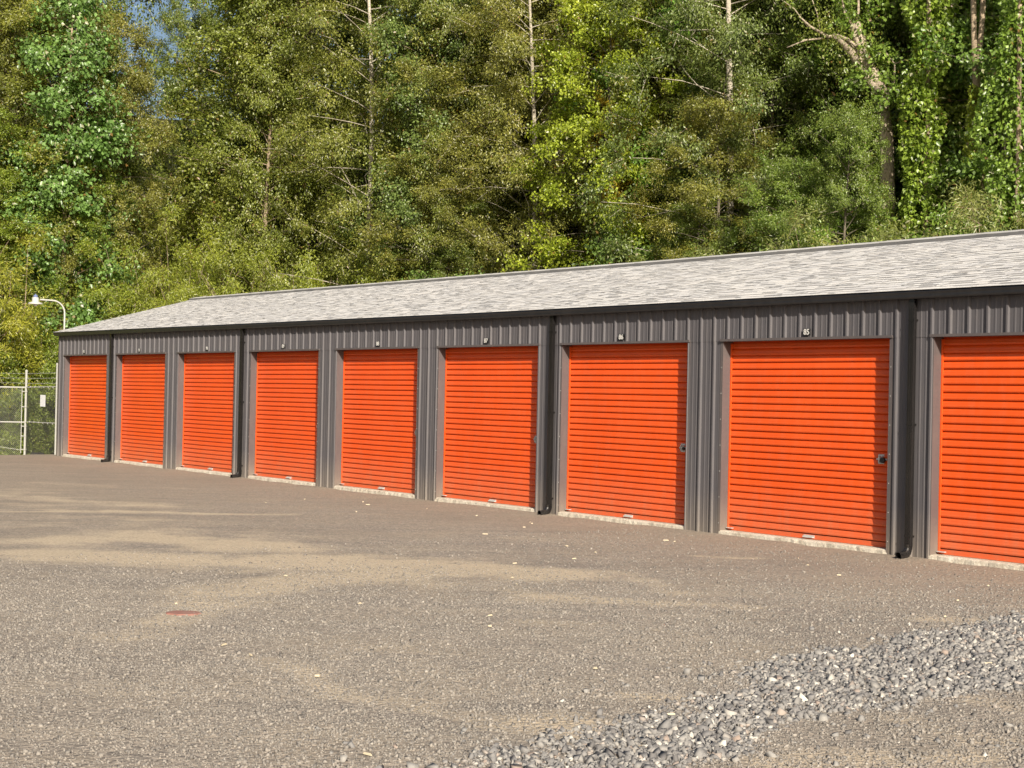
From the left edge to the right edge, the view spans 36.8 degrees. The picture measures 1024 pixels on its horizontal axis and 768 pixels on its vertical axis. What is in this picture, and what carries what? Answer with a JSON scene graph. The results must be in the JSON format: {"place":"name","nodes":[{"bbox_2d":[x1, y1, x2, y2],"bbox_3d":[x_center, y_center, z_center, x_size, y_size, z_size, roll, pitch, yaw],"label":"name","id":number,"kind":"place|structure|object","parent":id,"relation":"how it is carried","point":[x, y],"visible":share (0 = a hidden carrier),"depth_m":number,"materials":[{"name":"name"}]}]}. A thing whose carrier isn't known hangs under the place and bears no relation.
{"place":"outdoors","nodes":[
{"label":"outdoors","id":0,"kind":"place"},
{"bbox_2d":[0,118,522,449],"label":"hillside","id":1,"kind":"structure","parent":0,"point":[174,124],"depth_m":77.65,"materials":[{"name":"green plant"}]},
{"bbox_2d":[0,0,49,171],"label":"ash tree","id":2,"kind":"object","parent":1,"relation":"on","point":[9,52],"depth_m":44.52,"materials":[{"name":"green plant"}]},
{"bbox_2d":[0,107,67,410],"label":"alder tree","id":3,"kind":"object","parent":1,"relation":"on","point":[7,189],"visible":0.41,"depth_m":41.48,"materials":[{"name":"green plant"}]},
{"bbox_2d":[0,152,70,419],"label":"willow tree","id":4,"kind":"object","parent":1,"relation":"on","point":[15,326],"visible":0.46,"depth_m":39.75,"materials":[{"name":"green plant"}]},
{"bbox_2d":[0,0,133,345],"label":"birch tree","id":5,"kind":"object","parent":1,"relation":"on","point":[26,120],"visible":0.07,"depth_m":43.68,"materials":[{"name":"green plant"}]},
{"bbox_2d":[0,0,139,349],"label":"alder tree","id":6,"kind":"object","parent":1,"relation":"on","point":[4,67],"visible":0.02,"depth_m":43.64,"materials":[{"name":"green plant"}]},
{"bbox_2d":[0,113,141,424],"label":"alder tree","id":7,"kind":"object","parent":1,"relation":"on","point":[94,215],"visible":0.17,"depth_m":42.33,"materials":[{"name":"green plant"}]},
{"bbox_2d":[0,0,152,370],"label":"poplar tree","id":8,"kind":"object","parent":1,"relation":"on","point":[56,109],"visible":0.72,"depth_m":42.11,"materials":[{"name":"green plant"}]},
{"bbox_2d":[0,0,174,389],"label":"ash tree","id":9,"kind":"object","parent":1,"relation":"on","point":[8,20],"visible":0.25,"depth_m":42.37,"materials":[{"name":"green plant"}]},
{"bbox_2d":[0,0,188,313],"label":"cottonwood tree","id":10,"kind":"object","parent":1,"relation":"on","point":[134,165],"depth_m":46.63,"materials":[{"name":"green plant"}]},
{"bbox_2d":[20,3,193,366],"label":"ash tree","id":11,"kind":"object","parent":1,"relation":"on","point":[137,81],"visible":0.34,"depth_m":43.62,"materials":[{"name":"green plant"}]},
{"bbox_2d":[34,197,302,363],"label":"willow shrub","id":12,"kind":"object","parent":1,"relation":"on","point":[102,291],"visible":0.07,"depth_m":42.32,"materials":[{"name":"green plant"}]},
{"bbox_2d":[123,0,253,296],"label":"alder tree","id":13,"kind":"object","parent":1,"relation":"on","point":[180,19],"visible":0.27,"depth_m":49.70,"materials":[{"name":"green plant"}]},
{"bbox_2d":[102,232,338,315],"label":"willow shrub","id":14,"kind":"object","parent":1,"relation":"on","point":[178,297],"visible":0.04,"depth_m":41.39,"materials":[{"name":"green plant"}]},
{"bbox_2d":[128,186,356,309],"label":"willow tree","id":15,"kind":"object","parent":1,"relation":"on","point":[207,217],"visible":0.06,"depth_m":46.27,"materials":[{"name":"green plant"}]},
{"bbox_2d":[186,0,337,293],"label":"cottonwood tree","id":16,"kind":"object","parent":1,"relation":"on","point":[266,103],"visible":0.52,"depth_m":44.64,"materials":[{"name":"green plant"}]},
{"bbox_2d":[120,0,403,293],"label":"cottonwood tree","id":17,"kind":"object","parent":1,"relation":"on","point":[228,82],"visible":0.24,"depth_m":46.44,"materials":[{"name":"green plant"}]},
{"bbox_2d":[196,0,357,261],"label":"alder tree","id":18,"kind":"object","parent":1,"relation":"on","point":[278,222],"visible":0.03,"depth_m":54.78,"materials":[{"name":"green plant"}]},
{"bbox_2d":[159,0,403,286],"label":"cottonwood tree","id":19,"kind":"object","parent":1,"relation":"on","point":[228,143],"visible":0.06,"depth_m":49.34,"materials":[{"name":"green plant"}]},
{"bbox_2d":[160,0,418,263],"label":"cottonwood tree","id":20,"kind":"object","parent":1,"relation":"on","point":[237,108],"depth_m":59.18,"materials":[{"name":"green plant"}]},
{"bbox_2d":[159,219,423,303],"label":"willow shrub","id":21,"kind":"object","parent":1,"relation":"on","point":[309,270],"visible":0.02,"depth_m":41.77,"materials":[{"name":"green plant"}]},
{"bbox_2d":[244,0,478,292],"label":"birch tree","id":22,"kind":"object","parent":1,"relation":"on","point":[337,258],"visible":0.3,"depth_m":41.62,"materials":[{"name":"green plant"}]},
{"bbox_2d":[354,244,426,283],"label":"alder tree","id":23,"kind":"object","parent":1,"relation":"on","point":[390,269],"visible":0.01,"depth_m":42.31,"materials":[{"name":"green plant"}]},
{"bbox_2d":[329,0,521,282],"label":"cottonwood tree","id":24,"kind":"object","parent":1,"relation":"on","point":[392,31],"visible":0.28,"depth_m":40.46,"materials":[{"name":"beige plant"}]},
{"bbox_2d":[359,84,521,282],"bbox_3d":[-1.605,-2.796,40.378,4.859,10.200,4.885,1,0,28],"label":"alder tree","id":25,"kind":"object","parent":1,"relation":"on","point":[425,205],"visible":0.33,"depth_m":39.52,"materials":[{"name":"green plant"}]},
{"bbox_2d":[328,0,570,284],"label":"ash tree","id":26,"kind":"object","parent":1,"relation":"on","point":[342,195],"visible":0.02,"depth_m":44.13,"materials":[{"name":"green plant"}]},
{"bbox_2d":[366,0,535,281],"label":"birch tree","id":27,"kind":"object","parent":1,"relation":"on","point":[420,90],"visible":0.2,"depth_m":39.83,"materials":[{"name":"green plant"}]},
{"bbox_2d":[319,0,596,285],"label":"ash tree","id":28,"kind":"object","parent":1,"relation":"on","point":[394,149],"visible":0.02,"depth_m":42.78,"materials":[{"name":"green plant"}]},
{"bbox_2d":[426,191,516,277],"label":"alder tree","id":29,"kind":"object","parent":1,"relation":"on","point":[453,253],"visible":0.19,"depth_m":39.24,"materials":[{"name":"green plant"}]},
{"bbox_2d":[343,0,604,281],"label":"ash tree","id":30,"kind":"object","parent":1,"relation":"on","point":[468,70],"visible":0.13,"depth_m":39.77,"materials":[{"name":"green plant"}]},
{"bbox_2d":[423,0,619,274],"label":"birch tree","id":31,"kind":"object","parent":1,"relation":"on","point":[515,91],"visible":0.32,"depth_m":37.66,"materials":[{"name":"green plant"}]},
{"bbox_2d":[484,0,570,234],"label":"ash tree","id":32,"kind":"object","parent":1,"relation":"on","point":[549,94],"depth_m":45.21,"materials":[{"name":"green plant"}]},
{"bbox_2d":[437,2,671,271],"bbox_3d":[1.643,-4.322,38.756,6.540,11.590,5.659,1,0,12],"label":"ash tree","id":33,"kind":"object","parent":1,"relation":"on","point":[538,68],"visible":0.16,"depth_m":38.17,"materials":[{"name":"green plant"}]},
{"bbox_2d":[461,0,722,264],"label":"alder tree","id":34,"kind":"object","parent":1,"relation":"on","point":[545,20],"visible":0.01,"depth_m":40.66,"materials":[{"name":"green plant"}]},
{"bbox_2d":[496,0,700,272],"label":"maple tree","id":35,"kind":"object","parent":1,"relation":"on","point":[549,251],"visible":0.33,"depth_m":35.63,"materials":[{"name":"green plant"}]},
{"bbox_2d":[527,2,686,260],"bbox_3d":[2.497,-7.179,39.788,4.448,16.358,4.414,1,0,-2],"label":"birch tree","id":36,"kind":"object","parent":1,"relation":"on","point":[579,151],"visible":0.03,"depth_m":39.35,"materials":[{"name":"green plant"}]},
{"bbox_2d":[582,0,677,265],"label":"maple tree","id":37,"kind":"object","parent":1,"relation":"on","point":[603,101],"visible":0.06,"depth_m":36.38,"materials":[{"name":"green plant"}]},
{"bbox_2d":[542,0,738,265],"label":"ash tree","id":38,"kind":"object","parent":1,"relation":"on","point":[582,217],"visible":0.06,"depth_m":36.08,"materials":[{"name":"green plant"}]},
{"bbox_2d":[548,0,786,260],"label":"maple tree","id":39,"kind":"object","parent":1,"relation":"on","point":[642,160],"visible":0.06,"depth_m":35.66,"materials":[{"name":"green plant"}]},
{"bbox_2d":[532,1,817,266],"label":"ash tree","id":40,"kind":"object","parent":1,"relation":"on","point":[558,171],"depth_m":37.63,"materials":[{"name":"green plant"}]},
{"bbox_2d":[632,188,754,261],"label":"alder tree","id":41,"kind":"object","parent":1,"relation":"on","point":[685,223],"visible":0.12,"depth_m":32.94,"materials":[{"name":"green plant"}]},
{"bbox_2d":[623,84,792,262],"bbox_3d":[4.084,-2.208,32.725,4.691,8.436,4.333,1,0,-17],"label":"alder tree","id":42,"kind":"object","parent":1,"relation":"on","point":[701,114],"visible":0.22,"depth_m":32.62,"materials":[{"name":"green plant"}]},
{"bbox_2d":[565,0,856,262],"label":"birch tree","id":43,"kind":"object","parent":1,"relation":"on","point":[694,11],"visible":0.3,"depth_m":33.04,"materials":[{"name":"green plant"}]},
{"bbox_2d":[665,0,814,217],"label":"ash tree","id":44,"kind":"object","parent":1,"relation":"on","point":[735,95],"depth_m":39.58,"materials":[{"name":"green plant"}]},
{"bbox_2d":[614,214,897,262],"bbox_3d":[5.376,-0.783,31.596,7.004,5.919,7.207,1,0,-6],"label":"willow shrub","id":45,"kind":"object","parent":1,"relation":"on","point":[770,244],"visible":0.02,"depth_m":29.37,"materials":[{"name":"green plant"}]},
{"bbox_2d":[650,0,877,255],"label":"alder tree","id":46,"kind":"object","parent":1,"relation":"on","point":[743,79],"visible":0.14,"depth_m":33.77,"materials":[{"name":"green plant"}]},
{"bbox_2d":[637,2,898,246],"bbox_3d":[6.479,-6.983,36.734,7.396,15.356,8.008,1,0,-10],"label":"alder tree","id":47,"kind":"object","parent":1,"relation":"on","point":[721,63],"visible":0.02,"depth_m":35.34,"materials":[{"name":"green plant"}]},
{"bbox_2d":[720,148,860,252],"bbox_3d":[5.389,-1.397,31.090,3.382,6.814,3.908,1,-1,-33],"label":"ash tree","id":48,"kind":"object","parent":1,"relation":"on","point":[784,184],"visible":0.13,"depth_m":30.74,"materials":[{"name":"green plant"}]},
{"bbox_2d":[683,194,942,257],"bbox_3d":[6.010,-0.674,29.810,7.157,6.421,6.912,1,-1,35],"label":"willow shrub","id":49,"kind":"object","parent":1,"relation":"on","point":[799,224],"depth_m":28.62,"materials":[{"name":"green plant"}]},
{"bbox_2d":[766,0,912,238],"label":"snag tree","id":50,"kind":"object","parent":1,"relation":"on","point":[854,53],"visible":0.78,"depth_m":30.37,"materials":[{"name":"brown plant"}]},
{"bbox_2d":[779,93,901,248],"bbox_3d":[6.390,-1.764,29.593,2.685,7.703,2.882,2,-1,-39],"label":"ash tree","id":51,"kind":"object","parent":1,"relation":"on","point":[857,130],"visible":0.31,"depth_m":29.47,"materials":[{"name":"green plant"}]},
{"bbox_2d":[754,6,952,200],"bbox_3d":[10.606,-9.630,37.494,10.060,19.120,10.916,1,0,15],"label":"maple tree","id":52,"kind":"object","parent":1,"relation":"on","point":[856,103],"depth_m":34.09,"materials":[{"name":"green plant"}]},
{"bbox_2d":[759,0,962,242],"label":"ash tree","id":53,"kind":"object","parent":1,"relation":"on","point":[885,30],"visible":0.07,"depth_m":32.81,"materials":[{"name":"green plant"}]},
{"bbox_2d":[723,0,1010,247],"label":"ash tree","id":54,"kind":"object","parent":1,"relation":"on","point":[896,49],"depth_m":33.38,"materials":[{"name":"green plant"}]},
{"bbox_2d":[759,192,990,251],"bbox_3d":[6.829,-0.282,28.590,7.576,6.517,7.047,1,0,24],"label":"bush","id":55,"kind":"object","parent":1,"relation":"on","point":[938,226],"visible":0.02,"depth_m":28.30,"materials":[{"name":"green plant"}]},
{"bbox_2d":[754,0,1023,231],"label":"maple tree","id":56,"kind":"object","parent":1,"relation":"on","point":[838,92],"visible":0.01,"depth_m":33.72,"materials":[{"name":"green plant"}]},
{"bbox_2d":[771,0,1022,247],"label":"maple tree","id":57,"kind":"object","parent":1,"relation":"on","point":[857,82],"visible":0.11,"depth_m":30.41,"materials":[{"name":"green plant"}]},
{"bbox_2d":[823,0,1023,229],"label":"maple tree","id":58,"kind":"object","parent":1,"relation":"on","point":[939,98],"visible":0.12,"depth_m":30.20,"materials":[{"name":"green plant"}]},
{"bbox_2d":[896,0,959,238],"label":"ivy clad tree","id":59,"kind":"object","parent":1,"relation":"on","point":[928,100],"visible":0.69,"depth_m":29.46,"materials":[{"name":"green plant"}]},
{"bbox_2d":[849,0,1023,238],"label":"maple tree","id":60,"kind":"object","parent":1,"relation":"on","point":[968,169],"visible":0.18,"depth_m":29.25,"materials":[{"name":"green plant"}]},
{"bbox_2d":[854,146,1023,242],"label":"willow shrub","id":61,"kind":"object","parent":1,"relation":"on","point":[969,210],"depth_m":24.98,"materials":[{"name":"green plant"}]},
{"bbox_2d":[880,0,1023,228],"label":"ash tree","id":62,"kind":"object","parent":1,"relation":"on","point":[960,91],"visible":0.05,"depth_m":31.10,"materials":[{"name":"green plant"}]},
{"bbox_2d":[918,209,1023,237],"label":"willow shrub","id":63,"kind":"object","parent":1,"relation":"on","point":[1019,224],"depth_m":27.12,"materials":[{"name":"green plant"}]},
{"bbox_2d":[957,0,985,233],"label":"twin trunk tree","id":64,"kind":"object","parent":1,"relation":"on","point":[974,93],"visible":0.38,"depth_m":28.78,"materials":[{"name":"beige plant"}]},
{"bbox_2d":[965,0,1023,231],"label":"ivy clad tree","id":65,"kind":"object","parent":1,"relation":"on","point":[1015,29],"visible":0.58,"depth_m":27.92,"materials":[{"name":"green plant"}]},
{"bbox_2d":[56,0,543,124],"label":"sky","id":66,"kind":"structure","parent":0,"point":[157,33],"materials":[{"name":"blue"}]},
{"bbox_2d":[0,453,1023,767],"bbox_3d":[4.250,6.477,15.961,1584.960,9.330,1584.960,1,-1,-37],"label":"ground","id":67,"kind":"structure","parent":0,"point":[60,509],"depth_m":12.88,"materials":[{"name":"grey gravel"}]},
{"bbox_2d":[0,370,27,454],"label":"chain link fence","id":68,"kind":"object","parent":67,"relation":"on","point":[16,431],"visible":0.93,"depth_m":38.40,"materials":[{"name":"silver metal"}]},
{"bbox_2d":[0,350,57,454],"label":"chain-link fence","id":69,"kind":"object","parent":67,"relation":"on","point":[5,435],"visible":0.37,"depth_m":39.21,"materials":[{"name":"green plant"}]},
{"bbox_2d":[10,329,58,454],"bbox_3d":[-10.576,0.506,40.491,5.828,4.011,5.421,1,0,10],"label":"bush","id":70,"kind":"object","parent":67,"relation":"on","point":[55,339],"visible":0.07,"depth_m":39.55,"materials":[{"name":"green plant"}]},
{"bbox_2d":[25,363,57,454],"bbox_3d":[-11.437,0.652,37.318,0.048,2.313,2.597,1,-1,-33],"label":"fence panel","id":71,"kind":"object","parent":67,"relation":"on","point":[55,415],"visible":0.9,"depth_m":37.16,"materials":[{"name":"grey metal"}]},
{"bbox_2d":[40,395,44,406],"bbox_3d":[-11.335,0.405,37.151,0.005,0.280,0.412,1,-1,-33],"label":"paper notice","id":72,"kind":"object","parent":71,"relation":"attached to","point":[42,400],"visible":1,"depth_m":37.16,"materials":[{"name":"white paper"}]},
{"bbox_2d":[166,610,200,615],"bbox_3d":[-2.390,1.669,11.191,0.244,0.023,0.204,1,0,29],"label":"utility cover","id":73,"kind":"object","parent":67,"relation":"on","point":[182,612],"visible":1,"depth_m":11.16,"materials":[{"name":"brown metal"}]},
{"bbox_2d":[397,265,564,280],"bbox_3d":[-0.026,-0.035,37.459,7.905,5.799,7.921,1,0,23],"label":"bush","id":74,"kind":"object","parent":67,"relation":"on","point":[417,277],"visible":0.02,"depth_m":37.98,"materials":[{"name":"green plant"}]},
{"bbox_2d":[53,229,1023,570],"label":"storage building","id":75,"kind":"structure","parent":67,"relation":"on","point":[865,397],"depth_m":20.24,"materials":[{"name":"grey metal"}]},
{"bbox_2d":[28,294,64,329],"bbox_3d":[-10.869,-0.177,35.849,0.881,3.822,0.323,1,-1,-37],"label":"yard light","id":76,"kind":"object","parent":75,"relation":"attached to","point":[35,300],"visible":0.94,"depth_m":35.69,"materials":[{"name":"white metal"}]},
{"bbox_2d":[68,355,106,457],"bbox_3d":[-9.486,0.455,34.576,0.055,2.338,2.449,1,-1,-37],"label":"roll up door","id":77,"kind":"structure","parent":75,"relation":"in","point":[87,396],"depth_m":34.69,"materials":[{"name":"metal"}]},
{"bbox_2d":[120,354,164,464],"bbox_3d":[-7.667,0.475,32.166,0.055,2.338,2.440,1,-1,-37],"label":"roll up door","id":78,"kind":"structure","parent":75,"relation":"in","point":[143,376],"depth_m":32.26,"materials":[{"name":"metal"}]},
{"bbox_2d":[181,353,234,472],"bbox_3d":[-5.822,0.494,29.704,0.076,2.338,2.424,1,-1,-37],"label":"roll up door","id":79,"kind":"structure","parent":75,"relation":"in","point":[208,397],"depth_m":29.80,"materials":[{"name":"metal"}]},
{"bbox_2d":[254,351,318,481],"bbox_3d":[-3.954,0.514,27.229,0.076,2.338,2.457,1,-1,-37],"label":"roll up door","id":80,"kind":"structure","parent":75,"relation":"in","point":[287,382],"depth_m":27.30,"materials":[{"name":"metal"}]},
{"bbox_2d":[339,349,417,493],"bbox_3d":[-2.107,0.534,24.781,0.076,2.338,2.427,1,-1,-37],"label":"roll up door","id":81,"kind":"structure","parent":75,"relation":"in","point":[379,406],"depth_m":24.83,"materials":[{"name":"metal"}]},
{"bbox_2d":[441,346,537,506],"bbox_3d":[-0.290,0.554,22.374,0.076,2.338,2.442,1,-1,-37],"label":"roll up door","id":82,"kind":"structure","parent":75,"relation":"in","point":[490,407],"depth_m":22.41,"materials":[{"name":"metal"}]},
{"bbox_2d":[565,343,687,524],"bbox_3d":[1.504,0.573,19.997,0.076,2.338,2.454,1,-1,-37],"label":"roll up door","id":83,"kind":"structure","parent":75,"relation":"in","point":[626,442],"depth_m":20.00,"materials":[{"name":"metal"}]},
{"bbox_2d":[726,339,889,547],"bbox_3d":[3.368,0.593,17.527,0.076,2.338,2.500,1,-1,-37],"label":"roll up door","id":84,"kind":"structure","parent":75,"relation":"in","point":[808,453],"depth_m":17.51,"materials":[{"name":"metal"}]},
{"bbox_2d":[936,336,1023,563],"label":"roll up door","id":85,"kind":"structure","parent":75,"relation":"in","point":[981,503],"depth_m":15.66,"materials":[{"name":"metal"}]},
{"bbox_2d":[455,225,696,275],"bbox_3d":[1.659,-0.327,35.843,8.756,6.478,9.414,1,0,-29],"label":"bush","id":86,"kind":"object","parent":67,"relation":"on","point":[603,253],"visible":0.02,"depth_m":34.27,"materials":[{"name":"green plant"}]},
{"bbox_2d":[175,501,991,755],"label":"dry litter","id":87,"kind":"object","parent":67,"relation":"on","point":[366,753],"visible":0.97,"depth_m":10.84,"materials":[{"name":"beige plant"}]},
{"bbox_2d":[224,605,1023,767],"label":"crushed stone","id":88,"kind":"object","parent":67,"relation":"on","point":[674,747],"visible":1,"depth_m":8.52,"materials":[{"name":"grey gravel"}]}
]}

